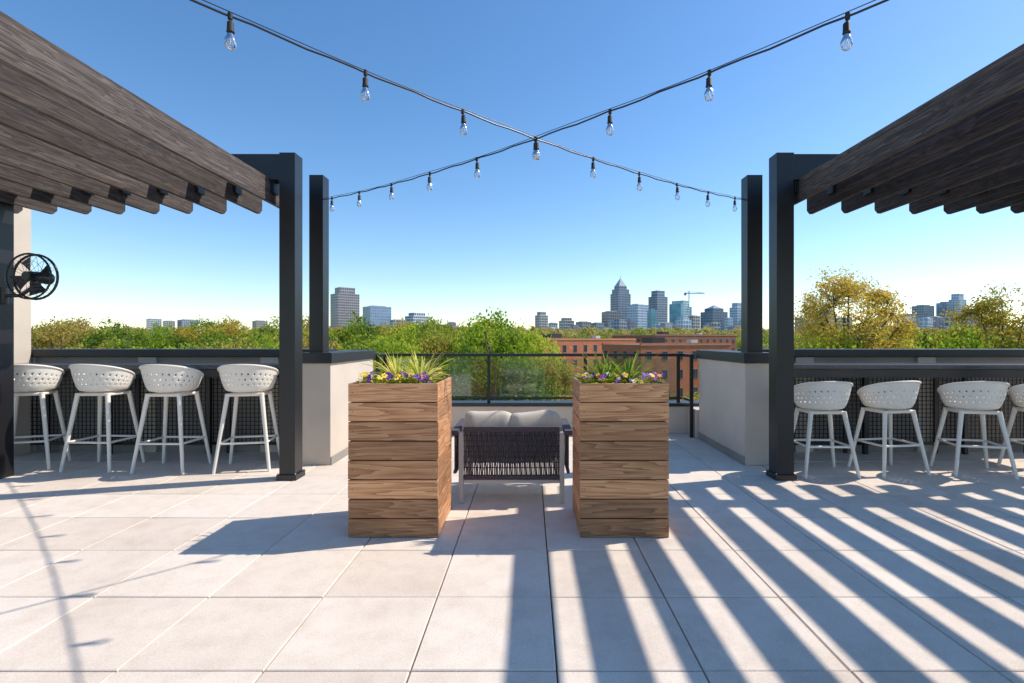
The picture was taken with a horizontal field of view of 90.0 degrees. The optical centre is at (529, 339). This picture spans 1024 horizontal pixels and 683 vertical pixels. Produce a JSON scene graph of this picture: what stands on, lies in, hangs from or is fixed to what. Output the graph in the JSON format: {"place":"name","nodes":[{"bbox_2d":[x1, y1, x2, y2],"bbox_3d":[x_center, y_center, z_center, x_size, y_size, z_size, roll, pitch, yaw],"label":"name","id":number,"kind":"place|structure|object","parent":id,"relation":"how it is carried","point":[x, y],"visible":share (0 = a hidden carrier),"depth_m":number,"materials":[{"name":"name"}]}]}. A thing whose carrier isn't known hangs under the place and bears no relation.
{"place":"outdoors","nodes":[
{"label":"outdoors","id":0,"kind":"place"},
{"bbox_2d":[0,434,1023,682],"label":"paver floor","id":1,"kind":"structure","parent":0,"point":[240,568],"depth_m":2.94,"materials":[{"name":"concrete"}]},
{"bbox_2d":[14,207,30,455],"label":"stucco wall","id":2,"kind":"structure","parent":1,"relation":"on","point":[22,307],"depth_m":6.13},
{"bbox_2d":[14,364,71,469],"bbox_3d":[-5.416,0.812,5.534,0.592,1.131,0.521,0,0,-20],"label":"bar stool","id":3,"kind":"object","parent":1,"relation":"on","point":[38,386],"visible":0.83,"depth_m":5.45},
{"bbox_2d":[59,364,145,472],"bbox_3d":[-4.620,0.812,5.542,0.592,1.131,0.521,0,0,3],"label":"bar stool","id":4,"kind":"object","parent":1,"relation":"on","point":[87,380],"visible":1,"depth_m":5.39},
{"bbox_2d":[14,363,278,454],"bbox_3d":[-4.370,0.825,5.930,3.660,1.100,0.540,0,0,0],"label":"bar counter","id":5,"kind":"object","parent":1,"relation":"on","point":[209,371],"visible":0.13,"depth_m":5.75,"materials":[{"name":"stone"}]},
{"bbox_2d":[30,378,278,452],"bbox_3d":[-4.380,0.892,6.235,3.659,0.965,0.026,0,0,0],"label":"wire screen","id":6,"kind":"object","parent":5,"relation":"attached to","point":[138,404],"visible":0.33,"depth_m":6.23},
{"bbox_2d":[0,11,328,480],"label":"pergola","id":7,"kind":"object","parent":1,"relation":"on","point":[78,135],"visible":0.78,"depth_m":4.61,"materials":[{"name":"brown wood"}]},
{"bbox_2d":[0,253,58,303],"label":"wall fan","id":8,"kind":"object","parent":7,"relation":"attached to","point":[45,275],"depth_m":4.93},
{"bbox_2d":[190,0,745,211],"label":"string lights","id":9,"kind":"object","parent":7,"relation":"attached to","point":[230,29],"visible":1,"depth_m":2.75,"materials":[{"name":"black rubber"}]},
{"bbox_2d":[130,364,211,473],"bbox_3d":[-3.830,0.812,5.478,0.592,1.131,0.521,0,0,1],"label":"bar stool","id":10,"kind":"object","parent":1,"relation":"on","point":[165,385],"visible":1,"depth_m":5.32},
{"bbox_2d":[31,349,375,464],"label":"parapet wall","id":11,"kind":"structure","parent":1,"relation":"on","point":[329,376],"depth_m":6.28,"materials":[{"name":"beige paint"}]},
{"bbox_2d":[212,364,278,473],"bbox_3d":[-3.028,0.812,5.514,0.592,1.131,0.521,0,0,-11],"label":"bar stool","id":12,"kind":"object","parent":1,"relation":"on","point":[237,385],"visible":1,"depth_m":5.36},
{"bbox_2d":[348,350,453,536],"bbox_3d":[-0.922,0.716,3.879,0.729,1.317,0.664,0,0,0],"label":"wooden planter box","id":13,"kind":"object","parent":1,"relation":"on","point":[400,453],"visible":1,"depth_m":3.56,"materials":[{"name":"brown wood"}]},
{"bbox_2d":[452,410,571,502],"bbox_3d":[-0.155,0.993,4.635,1.020,0.764,0.690,0,0,0],"label":"outdoor loveseat","id":14,"kind":"object","parent":1,"relation":"on","point":[537,442],"visible":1,"depth_m":4.31,"materials":[{"name":"grey wicker"}]},
{"bbox_2d":[450,401,698,437],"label":"parapet wall","id":15,"kind":"structure","parent":1,"relation":"on","point":[678,421],"depth_m":7.52,"materials":[{"name":"beige paint"}]},
{"bbox_2d":[376,353,693,437],"bbox_3d":[0.065,0.787,7.415,4.490,1.175,0.430,0,0,0],"label":"metal railing","id":16,"kind":"object","parent":15,"relation":"on","point":[677,397],"visible":0.7,"depth_m":7.57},
{"bbox_2d":[564,349,668,536],"bbox_3d":[0.614,0.719,3.878,0.746,1.311,0.725,0,0,0],"label":"wooden planter box","id":17,"kind":"object","parent":1,"relation":"on","point":[620,455],"visible":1,"depth_m":3.56,"materials":[{"name":"brown wood"}]},
{"bbox_2d":[794,381,860,477],"bbox_3d":[3.020,0.892,5.317,0.592,0.972,0.521,0,0,2],"label":"bar stool","id":18,"kind":"object","parent":1,"relation":"on","point":[830,402],"visible":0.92,"depth_m":5.15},
{"bbox_2d":[696,349,1023,464],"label":"parapet wall","id":19,"kind":"structure","parent":1,"relation":"on","point":[734,405],"depth_m":6.28,"materials":[{"name":"beige paint"}]},
{"bbox_2d":[741,44,1023,480],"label":"pergola","id":20,"kind":"object","parent":1,"relation":"on","point":[958,147],"visible":0.79,"depth_m":4.84,"materials":[{"name":"brown wood"}]},
{"bbox_2d":[323,0,888,210],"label":"string lights","id":21,"kind":"object","parent":20,"relation":"attached to","point":[846,28],"visible":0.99,"depth_m":2.73,"materials":[{"name":"black rubber"}]},
{"bbox_2d":[847,381,930,477],"bbox_3d":[3.762,0.892,5.372,0.592,0.972,0.521,0,0,-10],"label":"bar stool","id":22,"kind":"object","parent":1,"relation":"on","point":[901,397],"visible":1,"depth_m":5.22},
{"bbox_2d":[794,363,1023,454],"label":"bar counter","id":23,"kind":"object","parent":1,"relation":"on","point":[964,372],"visible":0.62,"depth_m":5.70,"materials":[{"name":"stone"}]},
{"bbox_2d":[794,378,1023,452],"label":"wire screen","id":24,"kind":"object","parent":1,"relation":"on","point":[935,404],"visible":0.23,"depth_m":6.23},
{"bbox_2d":[929,381,1018,478],"bbox_3d":[4.598,0.892,5.321,0.592,0.972,0.521,0,0,12],"label":"bar stool","id":25,"kind":"object","parent":1,"relation":"on","point":[983,403],"visible":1,"depth_m":5.18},
{"bbox_2d":[997,384,1023,465],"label":"bar stool","id":26,"kind":"object","parent":1,"relation":"on","point":[1015,396],"visible":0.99,"depth_m":5.45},
{"bbox_2d":[0,0,1023,333],"label":"sky","id":27,"kind":"structure","parent":0,"point":[525,237],"materials":[{"name":"blue"}]},
{"bbox_2d":[541,483,557,682],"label":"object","id":28,"kind":"structure","parent":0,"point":[550,596],"depth_m":2.80,"materials":[{"name":"concrete"}]},
{"bbox_3d":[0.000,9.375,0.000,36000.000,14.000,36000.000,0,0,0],"label":"ground","id":29,"kind":"structure","parent":0,"visible":0},
{"bbox_2d":[32,314,102,348],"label":"deciduous tree","id":30,"kind":"object","parent":29,"relation":"on","point":[79,321],"visible":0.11,"depth_m":90.15,"materials":[{"name":"green plant"}]},
{"bbox_2d":[31,316,119,348],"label":"deciduous tree","id":31,"kind":"object","parent":29,"relation":"on","point":[44,337],"visible":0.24,"depth_m":67.74,"materials":[{"name":"green plant"}]},
{"bbox_2d":[56,339,105,348],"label":"deciduous tree","id":32,"kind":"object","parent":29,"relation":"on","point":[80,345],"visible":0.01,"depth_m":55.03,"materials":[{"name":"green plant"}]},
{"bbox_2d":[67,328,130,348],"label":"deciduous tree","id":33,"kind":"object","parent":29,"relation":"on","point":[119,341],"visible":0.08,"depth_m":90.32,"materials":[{"name":"green plant"}]},
{"bbox_2d":[64,317,161,348],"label":"deciduous tree","id":34,"kind":"object","parent":29,"relation":"on","point":[95,340],"visible":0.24,"depth_m":65.07,"materials":[{"name":"green plant"}]},
{"bbox_2d":[117,327,174,348],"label":"deciduous tree","id":35,"kind":"object","parent":29,"relation":"on","point":[156,343],"visible":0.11,"depth_m":79.68,"materials":[{"name":"green plant"}]},
{"bbox_2d":[146,318,161,329],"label":"skyscraper","id":36,"kind":"structure","parent":29,"relation":"on","point":[149,320],"depth_m":2981.36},
{"bbox_2d":[128,343,187,348],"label":"deciduous tree","id":37,"kind":"object","parent":29,"relation":"on","point":[170,347],"depth_m":46.61,"materials":[{"name":"green plant"}]},
{"bbox_2d":[142,321,178,347],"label":"deciduous tree","id":38,"kind":"object","parent":29,"relation":"on","point":[166,330],"visible":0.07,"depth_m":91.52,"materials":[{"name":"green plant"}]},
{"bbox_2d":[163,320,174,328],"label":"skyscraper","id":39,"kind":"structure","parent":29,"relation":"on","point":[165,322],"depth_m":2984.28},
{"bbox_2d":[158,331,194,348],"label":"deciduous tree","id":40,"kind":"object","parent":29,"relation":"on","point":[176,342],"visible":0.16,"depth_m":77.68,"materials":[{"name":"green plant"}]},
{"bbox_2d":[168,323,199,343],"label":"deciduous tree","id":41,"kind":"object","parent":29,"relation":"on","point":[183,332],"visible":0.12,"depth_m":88.92,"materials":[{"name":"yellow plant"}]},
{"bbox_2d":[177,319,198,327],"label":"skyscraper","id":42,"kind":"structure","parent":29,"relation":"on","point":[182,323],"depth_m":2971.43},
{"bbox_2d":[177,315,238,341],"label":"deciduous tree","id":43,"kind":"object","parent":29,"relation":"on","point":[205,325],"visible":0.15,"depth_m":95.47,"materials":[{"name":"green plant"}]},
{"bbox_2d":[181,328,249,348],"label":"deciduous tree","id":44,"kind":"object","parent":29,"relation":"on","point":[209,342],"visible":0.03,"depth_m":55.78,"materials":[{"name":"green plant"}]},
{"bbox_2d":[185,315,254,345],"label":"deciduous tree","id":45,"kind":"object","parent":29,"relation":"on","point":[233,325],"visible":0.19,"depth_m":77.79,"materials":[{"name":"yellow plant"}]},
{"bbox_2d":[189,327,263,348],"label":"deciduous tree","id":46,"kind":"object","parent":29,"relation":"on","point":[219,339],"visible":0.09,"depth_m":66.25,"materials":[{"name":"green plant"}]},
{"bbox_2d":[180,331,273,348],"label":"deciduous tree","id":47,"kind":"object","parent":29,"relation":"on","point":[226,346],"visible":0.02,"depth_m":39.67,"materials":[{"name":"green plant"}]},
{"bbox_2d":[203,324,255,339],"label":"deciduous tree","id":48,"kind":"object","parent":29,"relation":"on","point":[244,333],"visible":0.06,"depth_m":92.61,"materials":[{"name":"green plant"}]},
{"bbox_2d":[230,332,278,348],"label":"deciduous tree","id":49,"kind":"object","parent":29,"relation":"on","point":[268,344],"visible":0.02,"depth_m":48.96,"materials":[{"name":"green plant"}]},
{"bbox_2d":[252,320,267,336],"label":"skyscraper","id":50,"kind":"structure","parent":29,"relation":"on","point":[256,323],"depth_m":2582.84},
{"bbox_2d":[247,316,278,342],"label":"deciduous tree","id":51,"kind":"object","parent":29,"relation":"on","point":[267,328],"visible":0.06,"depth_m":85.09,"materials":[{"name":"green plant"}]},
{"bbox_2d":[248,331,278,344],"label":"deciduous tree","id":52,"kind":"object","parent":29,"relation":"on","point":[275,335],"visible":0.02,"depth_m":69.22,"materials":[{"name":"green plant"}]},
{"bbox_2d":[256,329,329,348],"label":"deciduous tree","id":53,"kind":"object","parent":29,"relation":"on","point":[306,346],"visible":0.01,"depth_m":58.60,"materials":[{"name":"green plant"}]},
{"bbox_2d":[278,313,336,344],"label":"deciduous tree","id":54,"kind":"object","parent":29,"relation":"on","point":[306,330],"visible":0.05,"depth_m":84.62,"materials":[{"name":"green plant"}]},
{"bbox_2d":[302,333,381,377],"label":"deciduous tree","id":55,"kind":"object","parent":29,"relation":"on","point":[338,346],"visible":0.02,"depth_m":37.45,"materials":[{"name":"green plant"}]},
{"bbox_2d":[330,287,358,327],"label":"skyscraper","id":56,"kind":"structure","parent":29,"relation":"on","point":[344,301],"depth_m":2267.07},
{"bbox_2d":[329,319,370,347],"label":"deciduous tree","id":57,"kind":"object","parent":29,"relation":"on","point":[355,321],"visible":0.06,"depth_m":71.15,"materials":[{"name":"green plant"}]},
{"bbox_2d":[329,309,385,350],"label":"deciduous tree","id":58,"kind":"object","parent":29,"relation":"on","point":[363,330],"visible":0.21,"depth_m":59.96,"materials":[{"name":"green plant"}]},
{"bbox_2d":[336,333,409,376],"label":"deciduous tree","id":59,"kind":"object","parent":29,"relation":"on","point":[362,347],"visible":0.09,"depth_m":43.70,"materials":[{"name":"green plant"}]},
{"bbox_2d":[363,305,390,327],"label":"skyscraper","id":60,"kind":"structure","parent":29,"relation":"on","point":[380,314],"depth_m":2068.49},
{"bbox_2d":[362,320,395,343],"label":"deciduous tree","id":61,"kind":"object","parent":29,"relation":"on","point":[381,327],"visible":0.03,"depth_m":96.05,"materials":[{"name":"green plant"}]},
{"bbox_2d":[354,322,429,370],"bbox_3d":[-16.369,7.047,58.436,10.696,18.663,10.622,0,0,-22],"label":"deciduous tree","id":62,"kind":"object","parent":29,"relation":"on","point":[404,335],"visible":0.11,"depth_m":58.28,"materials":[{"name":"green plant"}]},
{"bbox_2d":[377,317,412,351],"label":"deciduous tree","id":63,"kind":"object","parent":29,"relation":"on","point":[397,326],"visible":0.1,"depth_m":82.42,"materials":[{"name":"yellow plant"}]},
{"bbox_2d":[365,331,429,371],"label":"deciduous tree","id":64,"kind":"object","parent":29,"relation":"on","point":[398,348],"visible":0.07,"depth_m":48.06,"materials":[{"name":"green plant"}]},
{"bbox_2d":[390,319,405,327],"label":"skyscraper","id":65,"kind":"structure","parent":29,"relation":"on","point":[392,322],"depth_m":1985.50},
{"bbox_2d":[405,313,428,324],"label":"skyscraper","id":66,"kind":"structure","parent":29,"relation":"on","point":[412,317],"depth_m":2076.60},
{"bbox_2d":[409,323,450,374],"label":"deciduous tree","id":67,"kind":"object","parent":29,"relation":"on","point":[416,338],"visible":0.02,"depth_m":63.27,"materials":[{"name":"green plant"}]},
{"bbox_2d":[403,313,457,345],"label":"deciduous tree","id":68,"kind":"object","parent":29,"relation":"on","point":[434,324],"visible":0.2,"depth_m":74.83,"materials":[{"name":"green plant"}]},
{"bbox_2d":[408,324,464,395],"bbox_3d":[-10.450,7.225,61.589,11.488,18.328,12.856,0,0,34],"label":"deciduous tree","id":69,"kind":"object","parent":29,"relation":"on","point":[436,339],"visible":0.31,"depth_m":58.89,"materials":[{"name":"green plant"}]},
{"bbox_2d":[439,316,497,392],"bbox_3d":[-6.897,6.837,60.062,9.028,19.082,9.092,0,0,-39],"label":"deciduous tree","id":70,"kind":"object","parent":29,"relation":"on","point":[457,344],"visible":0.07,"depth_m":58.53,"materials":[{"name":"green plant"}]},
{"bbox_2d":[456,315,497,349],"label":"deciduous tree","id":71,"kind":"object","parent":29,"relation":"on","point":[485,327],"visible":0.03,"depth_m":83.70,"materials":[{"name":"green plant"}]},
{"bbox_2d":[438,307,545,400],"bbox_3d":[-3.367,6.426,50.149,11.153,19.904,11.231,0,0,-10],"label":"deciduous tree","id":72,"kind":"object","parent":29,"relation":"on","point":[511,341],"visible":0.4,"depth_m":49.38,"materials":[{"name":"green plant"}]},
{"bbox_2d":[429,343,562,400],"bbox_3d":[-3.073,8.283,37.297,12.366,16.211,11.050,0,0,38],"label":"deciduous tree","id":73,"kind":"object","parent":29,"relation":"on","point":[523,380],"visible":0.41,"depth_m":37.01,"materials":[{"name":"green plant"}]},
{"bbox_2d":[31,328,1008,350],"bbox_3d":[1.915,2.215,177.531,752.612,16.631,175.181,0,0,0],"label":"distant trees","id":74,"kind":"object","parent":29,"relation":"on","point":[738,340],"visible":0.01,"depth_m":222.58,"materials":[{"name":"green plant"}]},
{"bbox_2d":[31,326,1023,341],"bbox_3d":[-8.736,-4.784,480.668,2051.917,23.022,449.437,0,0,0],"label":"distant trees","id":75,"kind":"object","parent":29,"relation":"on","point":[570,332],"visible":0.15,"depth_m":440.76,"materials":[{"name":"green plant"}]},
{"bbox_2d":[501,350,577,400],"bbox_3d":[1.644,8.593,46.976,8.710,15.589,7.783,0,0,5],"label":"deciduous tree","id":76,"kind":"object","parent":29,"relation":"on","point":[556,374],"visible":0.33,"depth_m":46.98,"materials":[{"name":"green plant"}]},
{"bbox_2d":[535,312,547,328],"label":"skyscraper","id":77,"kind":"structure","parent":29,"relation":"on","point":[541,319],"depth_m":2385.98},
{"bbox_2d":[510,323,574,399],"bbox_3d":[0.612,7.186,55.669,9.028,18.383,9.092,0,0,33],"label":"deciduous tree","id":78,"kind":"object","parent":29,"relation":"on","point":[542,343],"visible":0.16,"depth_m":53.98,"materials":[{"name":"green plant"}]},
{"bbox_2d":[494,334,635,392],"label":"brick building","id":79,"kind":"structure","parent":29,"relation":"on","point":[587,345],"depth_m":113.10,"materials":[{"name":"brick"}]},
{"bbox_2d":[559,318,573,330],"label":"skyscraper","id":80,"kind":"structure","parent":29,"relation":"on","point":[565,323],"depth_m":2182.38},
{"bbox_2d":[576,321,590,333],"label":"skyscraper","id":81,"kind":"structure","parent":29,"relation":"on","point":[581,324],"depth_m":1983.75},
{"bbox_2d":[591,322,603,327],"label":"skyscraper","id":82,"kind":"structure","parent":29,"relation":"on","point":[598,324],"depth_m":1888.30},
{"bbox_2d":[602,311,620,327],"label":"skyscraper","id":83,"kind":"structure","parent":29,"relation":"on","point":[608,317],"depth_m":2079.89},
{"bbox_2d":[611,319,626,330],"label":"skyscraper","id":84,"kind":"structure","parent":29,"relation":"on","point":[617,324],"depth_m":1576.19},
{"bbox_2d":[610,276,630,321],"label":"skyscraper","id":85,"kind":"structure","parent":29,"relation":"on","point":[620,298],"depth_m":2476.30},
{"bbox_2d":[627,318,633,330],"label":"skyscraper","id":86,"kind":"structure","parent":29,"relation":"on","point":[630,323],"depth_m":1544.87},
{"bbox_2d":[627,304,648,330],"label":"skyscraper","id":87,"kind":"structure","parent":29,"relation":"on","point":[637,313],"depth_m":2272.86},
{"bbox_2d":[647,309,656,328],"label":"skyscraper","id":88,"kind":"structure","parent":29,"relation":"on","point":[651,316],"depth_m":2090.00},
{"bbox_2d":[648,290,667,321],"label":"skyscraper","id":89,"kind":"structure","parent":29,"relation":"on","point":[658,300],"depth_m":2478.98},
{"bbox_2d":[658,323,671,328],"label":"skyscraper","id":90,"kind":"structure","parent":29,"relation":"on","point":[666,325],"depth_m":1352.52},
{"bbox_2d":[601,337,730,400],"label":"brick building","id":91,"kind":"structure","parent":29,"relation":"on","point":[667,366],"depth_m":91.92,"materials":[{"name":"brick"}]},
{"bbox_2d":[612,332,736,350],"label":"brick building","id":92,"kind":"structure","parent":29,"relation":"on","point":[714,338],"depth_m":175.48,"materials":[{"name":"brick"}]},
{"bbox_2d":[669,300,691,324],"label":"skyscraper","id":93,"kind":"structure","parent":29,"relation":"on","point":[681,308],"depth_m":2278.48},
{"bbox_2d":[676,317,690,329],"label":"skyscraper","id":94,"kind":"structure","parent":29,"relation":"on","point":[683,322],"depth_m":1451.29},
{"bbox_2d":[688,315,699,330],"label":"skyscraper","id":95,"kind":"structure","parent":29,"relation":"on","point":[695,322],"depth_m":1987.39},
{"bbox_2d":[700,305,727,331],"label":"skyscraper","id":96,"kind":"structure","parent":29,"relation":"on","point":[713,313],"depth_m":2175.53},
{"bbox_2d":[709,322,719,331],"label":"skyscraper","id":97,"kind":"structure","parent":29,"relation":"on","point":[715,325],"depth_m":1427.84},
{"bbox_2d":[724,317,732,329],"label":"skyscraper","id":98,"kind":"structure","parent":29,"relation":"on","point":[728,321],"depth_m":2091.95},
{"bbox_2d":[729,303,740,325],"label":"skyscraper","id":99,"kind":"structure","parent":29,"relation":"on","point":[735,311],"depth_m":2278.36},
{"bbox_2d":[767,325,874,348],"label":"deciduous tree","id":100,"kind":"object","parent":29,"relation":"on","point":[816,344],"visible":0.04,"depth_m":42.64,"materials":[{"name":"green plant"}]},
{"bbox_2d":[794,264,926,348],"bbox_3d":[28.163,4.716,46.115,12.588,23.330,11.105,0,0,-23],"label":"deciduous tree","id":101,"kind":"object","parent":29,"relation":"on","point":[849,288],"visible":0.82,"depth_m":44.20,"materials":[{"name":"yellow plant"}]},
{"bbox_2d":[889,336,924,348],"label":"deciduous tree","id":102,"kind":"object","parent":29,"relation":"on","point":[908,344],"depth_m":46.95,"materials":[{"name":"green plant"}]},
{"bbox_2d":[892,326,946,348],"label":"deciduous tree","id":103,"kind":"object","parent":29,"relation":"on","point":[923,340],"visible":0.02,"depth_m":51.00,"materials":[{"name":"green plant"}]},
{"bbox_2d":[912,305,933,317],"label":"skyscraper","id":104,"kind":"structure","parent":29,"relation":"on","point":[925,310],"depth_m":2278.22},
{"bbox_2d":[919,317,932,327],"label":"skyscraper","id":105,"kind":"structure","parent":29,"relation":"on","point":[926,321],"depth_m":1484.33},
{"bbox_2d":[933,318,943,327],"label":"skyscraper","id":106,"kind":"structure","parent":29,"relation":"on","point":[938,322],"depth_m":1500.86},
{"bbox_2d":[936,302,954,317],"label":"skyscraper","id":107,"kind":"structure","parent":29,"relation":"on","point":[940,305],"depth_m":2284.21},
{"bbox_2d":[912,320,992,345],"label":"deciduous tree","id":108,"kind":"object","parent":29,"relation":"on","point":[950,328],"visible":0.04,"depth_m":55.28,"materials":[{"name":"green plant"}]},
{"bbox_2d":[904,322,1001,348],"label":"deciduous tree","id":109,"kind":"object","parent":29,"relation":"on","point":[948,343],"visible":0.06,"depth_m":38.16,"materials":[{"name":"green plant"}]},
{"bbox_2d":[944,316,964,328],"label":"skyscraper","id":110,"kind":"structure","parent":29,"relation":"on","point":[946,324],"depth_m":1326.11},
{"bbox_2d":[948,294,966,312],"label":"skyscraper","id":111,"kind":"structure","parent":29,"relation":"on","point":[956,298],"depth_m":2482.24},
{"bbox_2d":[925,280,1023,348],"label":"deciduous tree","id":112,"kind":"object","parent":29,"relation":"on","point":[986,310],"visible":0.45,"depth_m":41.61,"materials":[{"name":"green plant"}]},
{"bbox_2d":[983,331,1023,348],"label":"deciduous tree","id":113,"kind":"object","parent":29,"relation":"on","point":[1007,341],"visible":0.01,"depth_m":39.88,"materials":[{"name":"green plant"}]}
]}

